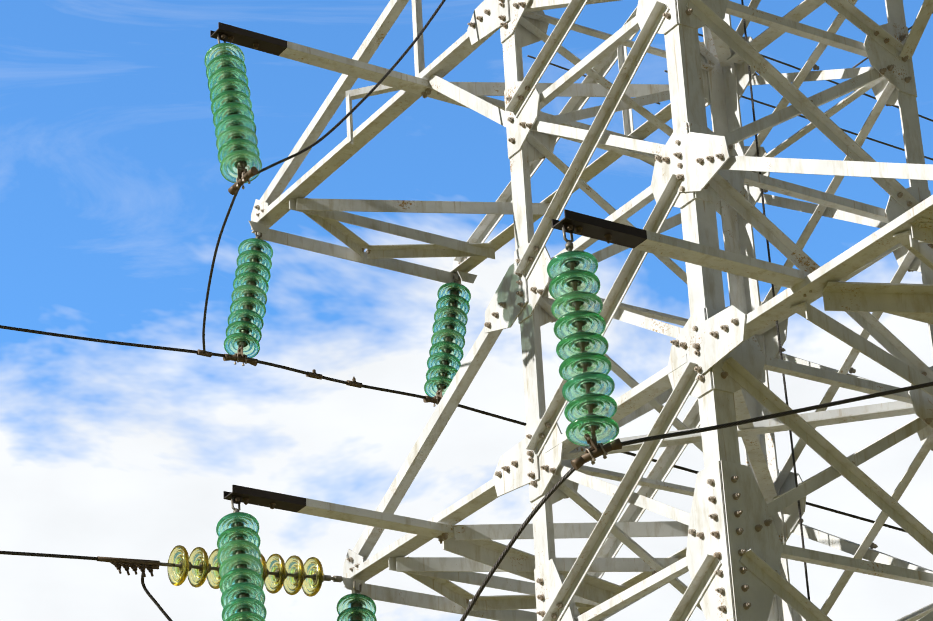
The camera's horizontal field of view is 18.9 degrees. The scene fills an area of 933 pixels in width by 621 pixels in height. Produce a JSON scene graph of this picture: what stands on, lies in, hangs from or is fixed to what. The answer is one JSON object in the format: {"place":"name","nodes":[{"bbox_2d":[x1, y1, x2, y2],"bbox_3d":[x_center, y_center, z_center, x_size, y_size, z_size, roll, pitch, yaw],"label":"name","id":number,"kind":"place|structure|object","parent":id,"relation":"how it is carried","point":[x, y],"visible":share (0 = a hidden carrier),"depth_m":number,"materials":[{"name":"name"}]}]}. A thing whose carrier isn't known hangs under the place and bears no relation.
{"place":"outdoors","nodes":[
{"label":"outdoors","id":0,"kind":"place"},
{"bbox_2d":[0,0,932,620],"label":"sky","id":1,"kind":"structure","parent":0,"point":[115,198],"materials":[{"name":"blue"}]},
{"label":"tower footings","id":2,"kind":"object","parent":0,"visible":0},
{"bbox_2d":[210,0,932,620],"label":"lattice tower","id":3,"kind":"structure","parent":2,"relation":"on","point":[738,526],"depth_m":16.80,"materials":[{"name":"white metal"}]},
{"bbox_2d":[204,37,261,182],"bbox_3d":[-1.462,-1.296,17.493,0.260,1.313,0.646,5,-27,-16],"label":"insulator string","id":4,"kind":"object","parent":3,"relation":"hanging from","point":[234,123],"visible":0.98,"depth_m":17.39,"materials":[{"name":"green glass"}]},
{"bbox_2d":[216,499,266,620],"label":"insulator string","id":5,"kind":"object","parent":3,"relation":"hanging from","point":[241,584],"visible":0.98,"depth_m":16.21,"materials":[{"name":"green glass"}]},
{"bbox_2d":[224,232,272,357],"bbox_3d":[-1.555,-0.152,20.019,0.262,1.226,0.568,-10,-27,13],"label":"insulator string","id":6,"kind":"object","parent":3,"relation":"hanging from","point":[249,297],"visible":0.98,"depth_m":19.92,"materials":[{"name":"green glass"}]},
{"bbox_2d":[160,545,341,596],"bbox_3d":[-1.354,1.672,17.847,1.356,0.334,0.257,13,-30,-30],"label":"tension string","id":7,"kind":"object","parent":3,"relation":"attached to","point":[292,575],"visible":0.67,"depth_m":17.83,"materials":[{"name":"yellow glass"}]},
{"bbox_2d":[336,581,376,620],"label":"insulator string","id":8,"kind":"object","parent":3,"relation":"hanging from","point":[356,606],"visible":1,"depth_m":17.92,"materials":[{"name":"green glass"}]},
{"bbox_2d":[424,272,470,396],"bbox_3d":[-0.144,0.168,20.947,0.261,1.228,0.563,-14,-28,21],"label":"insulator string","id":9,"kind":"object","parent":3,"relation":"hanging from","point":[446,354],"visible":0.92,"depth_m":20.90,"materials":[{"name":"green glass"}]},
{"bbox_2d":[0,0,932,620],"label":"power lines","id":10,"kind":"object","parent":3,"relation":"attached to","point":[590,454],"visible":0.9,"depth_m":17.37,"materials":[{"name":"metal"}]},
{"bbox_2d":[547,227,618,446],"bbox_3d":[0.560,0.117,13.623,0.262,1.278,0.401,3,-27,-12],"label":"insulator string","id":11,"kind":"object","parent":3,"relation":"hanging from","point":[581,351],"visible":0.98,"depth_m":13.56,"materials":[{"name":"green glass"}]}
]}

